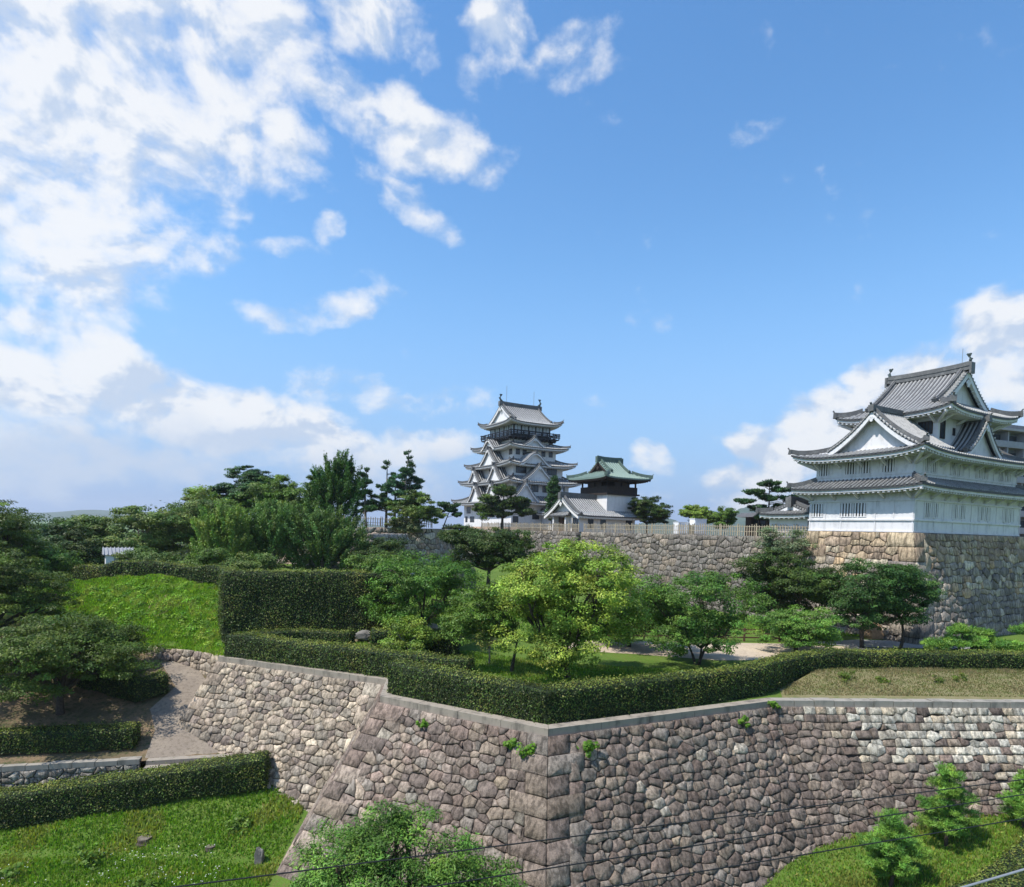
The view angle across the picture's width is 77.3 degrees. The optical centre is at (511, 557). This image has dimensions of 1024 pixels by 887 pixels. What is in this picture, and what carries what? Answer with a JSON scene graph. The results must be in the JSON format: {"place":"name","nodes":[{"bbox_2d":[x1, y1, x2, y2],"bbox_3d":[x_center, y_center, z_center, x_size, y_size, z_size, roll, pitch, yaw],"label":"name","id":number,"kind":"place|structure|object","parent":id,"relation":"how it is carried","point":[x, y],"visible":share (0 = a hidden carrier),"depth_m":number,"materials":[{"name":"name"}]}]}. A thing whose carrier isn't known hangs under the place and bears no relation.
{"place":"outdoors","nodes":[
{"label":"outdoors","id":0,"kind":"place"},
{"bbox_2d":[0,615,218,764],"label":"dirt terrace","id":1,"kind":"structure","parent":0,"point":[86,706],"depth_m":35.74,"materials":[{"name":"soil"}]},
{"bbox_2d":[0,593,22,627],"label":"cherry tree","id":2,"kind":"object","parent":1,"relation":"on","point":[7,606],"visible":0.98,"depth_m":38.47,"materials":[{"name":"green plant"}]},
{"bbox_2d":[0,499,48,562],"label":"cherry tree","id":3,"kind":"object","parent":1,"relation":"on","point":[15,530],"visible":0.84,"depth_m":47.66,"materials":[{"name":"green plant"}]},
{"bbox_2d":[0,541,83,628],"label":"cherry tree","id":4,"kind":"object","parent":1,"relation":"on","point":[31,584],"visible":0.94,"depth_m":41.08,"materials":[{"name":"green plant"}]},
{"bbox_2d":[0,717,145,754],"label":"hedge","id":5,"kind":"object","parent":1,"relation":"on","point":[55,738],"visible":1,"depth_m":32.71,"materials":[{"name":"green plant"}]},
{"bbox_2d":[0,605,165,715],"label":"cherry tree","id":6,"kind":"object","parent":1,"relation":"on","point":[29,656],"visible":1,"depth_m":34.40,"materials":[{"name":"green plant"}]},
{"bbox_2d":[35,615,155,667],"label":"cherry tree","id":7,"kind":"object","parent":1,"relation":"on","point":[136,636],"visible":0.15,"depth_m":40.44,"materials":[{"name":"green plant"}]},
{"bbox_2d":[75,666,170,702],"bbox_3d":[-23.238,7.360,38.142,5.591,1.919,2.647,2,3,0],"label":"hedge","id":8,"kind":"object","parent":1,"relation":"on","point":[136,689],"visible":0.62,"depth_m":37.48,"materials":[{"name":"green plant"}]},
{"bbox_2d":[42,573,224,656],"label":"mound grass","id":9,"kind":"structure","parent":1,"relation":"on","point":[88,606],"depth_m":45.38,"materials":[{"name":"plant"}]},
{"bbox_2d":[145,647,222,675],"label":"stone wall","id":10,"kind":"structure","parent":1,"relation":"on","point":[203,663],"depth_m":41.55,"materials":[{"name":"stone"}]},
{"bbox_2d":[145,661,217,757],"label":"path","id":11,"kind":"structure","parent":0,"point":[171,738],"depth_m":36.15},
{"bbox_2d":[10,510,390,527],"bbox_3d":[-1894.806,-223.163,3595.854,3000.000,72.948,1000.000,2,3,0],"label":"hills","id":12,"kind":"structure","parent":0,"point":[68,514],"depth_m":3289.74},
{"bbox_2d":[0,520,1022,886],"bbox_3d":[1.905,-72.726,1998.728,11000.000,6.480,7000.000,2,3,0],"label":"ground","id":13,"kind":"structure","parent":0,"point":[280,880],"depth_m":28.11,"materials":[{"name":"plant"}]},
{"bbox_2d":[0,862,23,880],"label":"weed","id":14,"kind":"object","parent":13,"relation":"on","point":[6,872],"visible":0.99,"depth_m":26.30,"materials":[{"name":"green plant"}]},
{"bbox_2d":[0,756,141,788],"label":"stone wall","id":15,"kind":"structure","parent":13,"relation":"on","point":[23,774],"depth_m":31.76,"materials":[{"name":"stone"}]},
{"bbox_2d":[61,841,107,871],"bbox_3d":[-18.195,12.798,27.312,1.468,1.250,1.350,1,3,-12],"label":"weed","id":16,"kind":"object","parent":13,"relation":"on","point":[80,846],"visible":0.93,"depth_m":27.16,"materials":[{"name":"green plant"}]},
{"bbox_2d":[0,500,269,560],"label":"distant wood","id":17,"kind":"object","parent":13,"relation":"on","point":[184,550],"visible":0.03,"depth_m":145.60,"materials":[{"name":"green plant"}]},
{"bbox_2d":[0,750,273,828],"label":"hedge","id":18,"kind":"object","parent":13,"relation":"on","point":[34,804],"visible":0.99,"depth_m":30.39,"materials":[{"name":"green plant"}]},
{"bbox_2d":[130,869,161,886],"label":"weed","id":19,"kind":"object","parent":13,"relation":"on","point":[147,883],"visible":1,"depth_m":25.79,"materials":[{"name":"green plant"}]},
{"bbox_2d":[0,787,305,886],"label":"lawn grass","id":20,"kind":"structure","parent":13,"relation":"on","point":[196,871],"depth_m":28.55,"materials":[{"name":"plant"}]},
{"bbox_2d":[143,754,231,768],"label":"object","id":21,"kind":"structure","parent":13,"relation":"on","point":[164,760],"depth_m":32.85,"materials":[{"name":"stone"}]},
{"bbox_2d":[225,810,253,834],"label":"weed","id":22,"kind":"object","parent":13,"relation":"on","point":[235,827],"visible":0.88,"depth_m":29.55,"materials":[{"name":"green plant"}]},
{"bbox_2d":[177,656,386,811],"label":"stone wall","id":23,"kind":"structure","parent":13,"relation":"on","point":[301,724],"depth_m":33.57,"materials":[{"name":"stone"}]},
{"bbox_2d":[286,797,527,886],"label":"cherry tree","id":24,"kind":"object","parent":13,"relation":"on","point":[366,844],"visible":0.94,"depth_m":19.71,"materials":[{"name":"green plant"}]},
{"bbox_2d":[276,679,1023,886],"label":"stone wall","id":25,"kind":"structure","parent":13,"relation":"on","point":[461,768],"depth_m":26.95,"materials":[{"name":"stone"}]},
{"bbox_2d":[762,813,1023,886],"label":"lawn grass","id":26,"kind":"structure","parent":13,"relation":"on","point":[941,882],"depth_m":26.34,"materials":[{"name":"plant"}]},
{"bbox_2d":[855,807,933,886],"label":"young pine","id":27,"kind":"object","parent":13,"relation":"on","point":[885,857],"visible":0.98,"depth_m":24.83,"materials":[{"name":"green plant"}]},
{"bbox_2d":[912,762,982,846],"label":"young pine","id":28,"kind":"object","parent":13,"relation":"on","point":[949,818],"visible":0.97,"depth_m":26.82,"materials":[{"name":"green plant"}]},
{"bbox_2d":[945,835,1023,886],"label":"hedge","id":29,"kind":"object","parent":13,"relation":"on","point":[1011,859],"visible":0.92,"depth_m":24.41,"materials":[{"name":"green plant"}]},
{"bbox_2d":[995,769,1023,828],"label":"young pine","id":30,"kind":"object","parent":13,"relation":"on","point":[1015,806],"visible":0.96,"depth_m":27.69,"materials":[{"name":"green plant"}]},
{"bbox_2d":[0,550,1023,718],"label":"terrace ground","id":31,"kind":"structure","parent":0,"point":[635,660],"depth_m":40.98,"materials":[{"name":"plant"}]},
{"bbox_2d":[0,537,85,589],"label":"leafy tree","id":32,"kind":"object","parent":31,"relation":"on","point":[61,559],"visible":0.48,"depth_m":49.63,"materials":[{"name":"green plant"}]},
{"bbox_2d":[40,521,138,572],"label":"round tree","id":33,"kind":"object","parent":31,"relation":"on","point":[65,537],"visible":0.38,"depth_m":56.85,"materials":[{"name":"green plant"}]},
{"bbox_2d":[102,547,132,563],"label":"garden shed","id":34,"kind":"structure","parent":31,"relation":"on","point":[107,552],"depth_m":51.91,"materials":[{"name":"metal"}]},
{"bbox_2d":[52,505,203,558],"bbox_3d":[-38.442,-1.917,66.024,13.641,7.066,14.735,3,3,29],"label":"round tree","id":35,"kind":"object","parent":31,"relation":"on","point":[136,518],"visible":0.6,"depth_m":63.44,"materials":[{"name":"green plant"}]},
{"bbox_2d":[111,545,184,562],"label":"garden bush","id":36,"kind":"object","parent":31,"relation":"on","point":[129,554],"visible":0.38,"depth_m":50.55,"materials":[{"name":"green plant"}]},
{"bbox_2d":[71,556,225,584],"bbox_3d":[-26.973,1.062,48.378,13.912,2.361,2.182,2,3,9],"label":"hedge","id":37,"kind":"object","parent":31,"relation":"on","point":[194,573],"visible":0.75,"depth_m":48.02,"materials":[{"name":"green plant"}]},
{"bbox_2d":[155,490,245,543],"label":"round tree","id":38,"kind":"object","parent":31,"relation":"on","point":[190,507],"visible":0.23,"depth_m":65.99,"materials":[{"name":"green plant"}]},
{"bbox_2d":[180,548,235,565],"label":"garden bush","id":39,"kind":"object","parent":31,"relation":"on","point":[206,556],"visible":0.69,"depth_m":50.90,"materials":[{"name":"green plant"}]},
{"bbox_2d":[179,484,246,519],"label":"round tree","id":40,"kind":"object","parent":31,"relation":"on","point":[209,497],"visible":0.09,"depth_m":76.30,"materials":[{"name":"green plant"}]},
{"bbox_2d":[188,500,255,562],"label":"upright tree","id":41,"kind":"object","parent":31,"relation":"on","point":[228,529],"visible":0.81,"depth_m":56.17,"materials":[{"name":"green plant"}]},
{"bbox_2d":[209,465,278,517],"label":"spreading pine","id":42,"kind":"object","parent":31,"relation":"on","point":[247,477],"visible":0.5,"depth_m":77.17,"materials":[{"name":"green plant"}]},
{"bbox_2d":[217,552,283,570],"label":"garden bush","id":43,"kind":"object","parent":31,"relation":"on","point":[264,559],"visible":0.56,"depth_m":49.17,"materials":[{"name":"green plant"}]},
{"bbox_2d":[226,476,301,546],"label":"round tree","id":44,"kind":"object","parent":31,"relation":"on","point":[259,496],"visible":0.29,"depth_m":74.50,"materials":[{"name":"green plant"}]},
{"bbox_2d":[243,498,299,566],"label":"willowy tree","id":45,"kind":"object","parent":31,"relation":"on","point":[267,528],"visible":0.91,"depth_m":58.10,"materials":[{"name":"green plant"}]},
{"bbox_2d":[252,474,317,517],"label":"round tree","id":46,"kind":"object","parent":31,"relation":"on","point":[286,492],"visible":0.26,"depth_m":72.46,"materials":[{"name":"green plant"}]},
{"bbox_2d":[243,626,357,644],"bbox_3d":[-13.282,5.007,39.699,7.359,2.031,2.211,1,3,-9],"label":"hedge","id":47,"kind":"object","parent":31,"relation":"on","point":[341,635],"visible":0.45,"depth_m":39.55,"materials":[{"name":"green plant"}]},
{"bbox_2d":[215,564,409,641],"bbox_3d":[-13.802,2.922,43.283,13.767,5.218,4.504,2,3,0],"label":"hedge","id":48,"kind":"object","parent":31,"relation":"on","point":[264,599],"visible":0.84,"depth_m":41.98,"materials":[{"name":"green plant"}]},
{"bbox_2d":[277,501,373,570],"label":"willowy tree","id":49,"kind":"object","parent":31,"relation":"on","point":[316,533],"visible":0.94,"depth_m":58.21,"materials":[{"name":"green plant"}]},
{"bbox_2d":[301,449,368,528],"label":"conifer","id":50,"kind":"object","parent":31,"relation":"on","point":[337,485],"visible":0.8,"depth_m":66.83,"materials":[{"name":"green plant"}]},
{"bbox_2d":[277,533,414,574],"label":"stone wall","id":51,"kind":"structure","parent":31,"relation":"on","point":[385,536],"depth_m":63.80,"materials":[{"name":"stone"}]},
{"bbox_2d":[222,628,477,677],"bbox_3d":[-9.312,5.257,34.637,16.320,1.924,2.011,3,3,23],"label":"hedge","id":52,"kind":"object","parent":31,"relation":"on","point":[367,660],"visible":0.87,"depth_m":34.41,"materials":[{"name":"green plant"}]},
{"bbox_2d":[341,553,407,572],"bbox_3d":[-10.746,1.371,52.274,4.943,3.492,5.665,2,3,20],"label":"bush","id":53,"kind":"object","parent":31,"relation":"on","point":[371,561],"visible":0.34,"depth_m":50.87,"materials":[{"name":"green plant"}]},
{"bbox_2d":[347,536,420,566],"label":"leafy tree","id":54,"kind":"object","parent":31,"relation":"on","point":[378,545],"visible":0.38,"depth_m":59.03,"materials":[{"name":"green plant"}]},
{"bbox_2d":[355,527,452,564],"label":"stone wall","id":55,"kind":"structure","parent":31,"relation":"on","point":[426,541],"depth_m":84.06,"materials":[{"name":"stone"}]},
{"bbox_2d":[377,613,443,652],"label":"young tree","id":56,"kind":"object","parent":31,"relation":"on","point":[418,632],"visible":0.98,"depth_m":37.00,"materials":[{"name":"green plant"}]},
{"bbox_2d":[368,626,461,656],"bbox_3d":[-5.939,5.030,39.340,5.918,2.054,2.400,2,3,0],"label":"hedge","id":57,"kind":"object","parent":31,"relation":"on","point":[444,646],"visible":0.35,"depth_m":38.59,"materials":[{"name":"green plant"}]},
{"bbox_2d":[356,549,492,629],"bbox_3d":[-5.452,2.638,40.996,8.018,6.401,8.070,0,3,-36],"label":"leafy tree","id":58,"kind":"object","parent":31,"relation":"on","point":[446,578],"visible":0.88,"depth_m":40.03,"materials":[{"name":"green plant"}]},
{"bbox_2d":[437,580,524,671],"bbox_3d":[-1.708,3.797,34.965,4.830,5.217,3.800,2,3,0],"label":"young tree","id":59,"kind":"object","parent":31,"relation":"on","point":[472,624],"visible":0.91,"depth_m":34.41,"materials":[{"name":"green plant"}]},
{"bbox_2d":[436,526,541,587],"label":"leafy tree","id":60,"kind":"object","parent":31,"relation":"on","point":[507,545],"visible":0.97,"depth_m":54.94,"materials":[{"name":"green plant"}]},
{"bbox_2d":[356,641,691,683],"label":"terrace grass","id":61,"kind":"structure","parent":31,"relation":"on","point":[524,668],"depth_m":35.84,"materials":[{"name":"plant"}]},
{"bbox_2d":[479,537,659,678],"bbox_3d":[2.999,2.741,33.515,9.554,7.796,8.170,2,3,0],"label":"maple tree","id":62,"kind":"object","parent":31,"relation":"on","point":[540,586],"visible":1,"depth_m":32.29,"materials":[{"name":"green plant"}]},
{"bbox_2d":[479,529,804,616],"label":"stone wall","id":63,"kind":"structure","parent":31,"relation":"on","point":[668,556],"depth_m":73.72,"materials":[{"name":"stone"}]},
{"bbox_2d":[481,522,578,531],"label":"bamboo fence","id":64,"kind":"object","parent":63,"relation":"on","point":[541,527],"visible":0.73,"depth_m":99.41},
{"bbox_2d":[409,581,996,637],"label":"grass","id":65,"kind":"structure","parent":31,"relation":"on","point":[750,627],"depth_m":51.96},
{"bbox_2d":[384,645,1023,724],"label":"hedge","id":66,"kind":"object","parent":31,"relation":"on","point":[567,701],"visible":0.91,"depth_m":28.82,"materials":[{"name":"green plant"}]},
{"bbox_2d":[631,569,784,664],"bbox_3d":[11.216,3.640,38.313,8.345,5.942,9.389,2,3,0],"label":"leafy tree","id":67,"kind":"object","parent":31,"relation":"on","point":[690,627],"visible":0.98,"depth_m":36.92,"materials":[{"name":"green plant"}]},
{"bbox_2d":[571,641,887,659],"bbox_3d":[15.095,6.111,43.340,23.500,0.378,6.900,2,3,0],"label":"sand court","id":68,"kind":"object","parent":31,"relation":"on","point":[747,651],"visible":0.46,"depth_m":43.11,"materials":[{"name":"sand"}]},
{"bbox_2d":[592,580,682,646],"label":"leafy tree","id":69,"kind":"object","parent":68,"relation":"on","point":[647,627],"visible":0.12,"depth_m":42.34,"materials":[{"name":"green plant"}]},
{"bbox_2d":[747,604,843,651],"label":"spreading tree","id":70,"kind":"object","parent":68,"relation":"on","point":[818,627],"visible":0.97,"depth_m":41.98,"materials":[{"name":"green plant"}]},
{"bbox_2d":[752,526,818,567],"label":"leafy tree","id":71,"kind":"object","parent":31,"relation":"on","point":[768,538],"visible":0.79,"depth_m":57.21,"materials":[{"name":"green plant"}]},
{"bbox_2d":[727,547,845,612],"bbox_3d":[22.037,2.768,50.192,8.592,7.201,8.587,-1,3,-40],"label":"leafy tree","id":72,"kind":"object","parent":31,"relation":"on","point":[784,588],"visible":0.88,"depth_m":48.84,"materials":[{"name":"green plant"}]},
{"bbox_2d":[804,557,930,647],"bbox_3d":[25.449,3.303,46.064,7.298,6.659,7.470,1,3,-15],"label":"leafy tree","id":73,"kind":"object","parent":31,"relation":"on","point":[844,600],"visible":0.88,"depth_m":44.31,"materials":[{"name":"green plant"}]},
{"bbox_2d":[862,569,948,648],"bbox_3d":[27.859,3.626,45.891,5.908,6.161,5.402,2,3,0],"label":"leafy tree","id":74,"kind":"object","parent":31,"relation":"on","point":[928,594],"visible":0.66,"depth_m":44.35,"materials":[{"name":"green plant"}]},
{"bbox_2d":[795,531,1023,644],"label":"stone wall","id":75,"kind":"structure","parent":31,"relation":"on","point":[981,577],"depth_m":52.73,"materials":[{"name":"stone"}]},
{"bbox_2d":[786,351,1023,535],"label":"corner turret","id":76,"kind":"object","parent":75,"relation":"on","point":[919,452],"visible":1,"depth_m":53.81,"materials":[{"name":"paint"}]},
{"bbox_2d":[919,622,1001,650],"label":"pruned pine","id":77,"kind":"object","parent":31,"relation":"on","point":[973,641],"visible":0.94,"depth_m":42.54,"materials":[{"name":"green plant"}]},
{"bbox_2d":[942,625,999,649],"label":"pruned pine","id":78,"kind":"object","parent":31,"relation":"on","point":[983,631],"visible":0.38,"depth_m":44.62,"materials":[{"name":"green plant"}]},
{"bbox_2d":[989,623,1023,650],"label":"pruned pine","id":79,"kind":"object","parent":31,"relation":"on","point":[1009,644],"visible":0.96,"depth_m":42.01,"materials":[{"name":"green plant"}]},
{"bbox_2d":[0,0,1023,529],"label":"sky","id":80,"kind":"structure","parent":0,"point":[273,236],"materials":[{"name":"blue"}]},
{"bbox_2d":[172,779,1023,886],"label":"power cable","id":81,"kind":"object","parent":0,"point":[567,837],"visible":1,"depth_m":10.94,"materials":[{"name":"rubber"}]},
{"bbox_2d":[610,519,707,534],"bbox_3d":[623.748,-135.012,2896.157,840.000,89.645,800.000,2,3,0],"label":"hills","id":82,"kind":"structure","parent":0,"point":[671,521],"depth_m":2693.23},
{"bbox_2d":[427,794,1023,886],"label":"power cable","id":83,"kind":"object","parent":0,"point":[708,843],"visible":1,"depth_m":11.56,"materials":[{"name":"rubber"}]},
{"bbox_2d":[737,512,765,535],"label":"rest house","id":84,"kind":"structure","parent":0,"point":[750,519],"depth_m":81.83,"materials":[{"name":"grey wood"}]},
{"bbox_2d":[707,507,804,537],"bbox_3d":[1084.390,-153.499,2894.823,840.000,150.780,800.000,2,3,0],"label":"hills","id":85,"kind":"structure","parent":0,"point":[741,521],"depth_m":2685.68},
{"bbox_2d":[755,496,809,536],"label":"gate wing","id":86,"kind":"structure","parent":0,"point":[792,511],"depth_m":61.34,"materials":[{"name":"paint"}]},
{"bbox_2d":[605,818,1023,886],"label":"power cable","id":87,"kind":"object","parent":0,"point":[806,854],"visible":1,"depth_m":11.90,"materials":[{"name":"rubber"}]},
{"bbox_2d":[818,640,969,648],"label":"gravel path","id":88,"kind":"structure","parent":0,"point":[879,643],"depth_m":47.58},
{"bbox_2d":[780,667,1023,699],"bbox_3d":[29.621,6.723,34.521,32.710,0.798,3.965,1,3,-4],"label":"bank grass","id":89,"kind":"structure","parent":0,"point":[1019,672],"depth_m":33.53,"materials":[{"name":"plant"}]},
{"label":"bailey ground","id":90,"kind":"structure","parent":0,"visible":0},
{"bbox_2d":[357,467,380,525],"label":"tall pine","id":91,"kind":"object","parent":90,"relation":"on","point":[370,505],"visible":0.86,"depth_m":84.95,"materials":[{"name":"green plant"}]},
{"bbox_2d":[366,460,396,526],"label":"tall pine","id":92,"kind":"object","parent":90,"relation":"on","point":[383,494],"visible":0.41,"depth_m":87.13,"materials":[{"name":"green plant"}]},
{"bbox_2d":[380,473,405,527],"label":"tall pine","id":93,"kind":"object","parent":90,"relation":"on","point":[391,483],"visible":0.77,"depth_m":85.19,"materials":[{"name":"green plant"}]},
{"bbox_2d":[384,516,425,533],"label":"garden bush","id":94,"kind":"object","parent":90,"relation":"on","point":[410,525],"visible":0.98,"depth_m":81.57,"materials":[{"name":"green plant"}]},
{"bbox_2d":[396,450,424,522],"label":"tall pine","id":95,"kind":"object","parent":90,"relation":"on","point":[405,484],"visible":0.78,"depth_m":86.51,"materials":[{"name":"green plant"}]},
{"bbox_2d":[382,489,447,523],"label":"spreading pine","id":96,"kind":"object","parent":90,"relation":"on","point":[413,508],"visible":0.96,"depth_m":83.20,"materials":[{"name":"green plant"}]},
{"bbox_2d":[437,501,462,528],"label":"spreading pine","id":97,"kind":"object","parent":90,"relation":"on","point":[449,507],"visible":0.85,"depth_m":87.39,"materials":[{"name":"green plant"}]},
{"bbox_2d":[471,484,536,528],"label":"broad pine","id":98,"kind":"object","parent":90,"relation":"on","point":[496,506],"visible":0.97,"depth_m":106.78,"materials":[{"name":"green plant"}]},
{"bbox_2d":[451,394,581,527],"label":"castle keep","id":99,"kind":"structure","parent":90,"relation":"on","point":[519,450],"depth_m":130.52,"materials":[{"name":"white paint"}]},
{"bbox_2d":[543,475,560,528],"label":"columnar conifer","id":100,"kind":"object","parent":90,"relation":"on","point":[552,486],"visible":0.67,"depth_m":102.23,"materials":[{"name":"green plant"}]},
{"bbox_2d":[544,455,653,532],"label":"belfry","id":101,"kind":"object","parent":90,"relation":"on","point":[607,494],"visible":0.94,"depth_m":97.93,"materials":[{"name":"paint"}]},
{"bbox_2d":[583,523,693,534],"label":"bamboo fence","id":102,"kind":"object","parent":90,"relation":"on","point":[615,528],"visible":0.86,"depth_m":81.16,"materials":[{"name":"wood"}]},
{"bbox_2d":[627,495,674,533],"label":"leafy tree","id":103,"kind":"object","parent":90,"relation":"on","point":[645,508],"visible":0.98,"depth_m":96.92,"materials":[{"name":"green plant"}]},
{"bbox_2d":[678,504,718,523],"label":"leafy tree","id":104,"kind":"object","parent":90,"relation":"on","point":[696,512],"visible":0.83,"depth_m":97.39,"materials":[{"name":"green plant"}]},
{"bbox_2d":[708,506,739,534],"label":"leafy tree","id":105,"kind":"object","parent":90,"relation":"on","point":[727,515],"visible":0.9,"depth_m":94.91,"materials":[{"name":"green plant"}]},
{"bbox_2d":[688,523,808,536],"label":"bamboo fence","id":106,"kind":"object","parent":90,"relation":"on","point":[720,526],"visible":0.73,"depth_m":66.39,"materials":[{"name":"wood"}]},
{"bbox_2d":[733,479,798,525],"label":"spreading pine","id":107,"kind":"object","parent":90,"relation":"on","point":[768,498],"visible":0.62,"depth_m":77.33,"materials":[{"name":"green plant"}]},
{"bbox_2d":[992,424,1023,536],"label":"apartment block","id":108,"kind":"structure","parent":90,"relation":"on","point":[1009,439],"depth_m":118.97,"materials":[{"name":"paint"}]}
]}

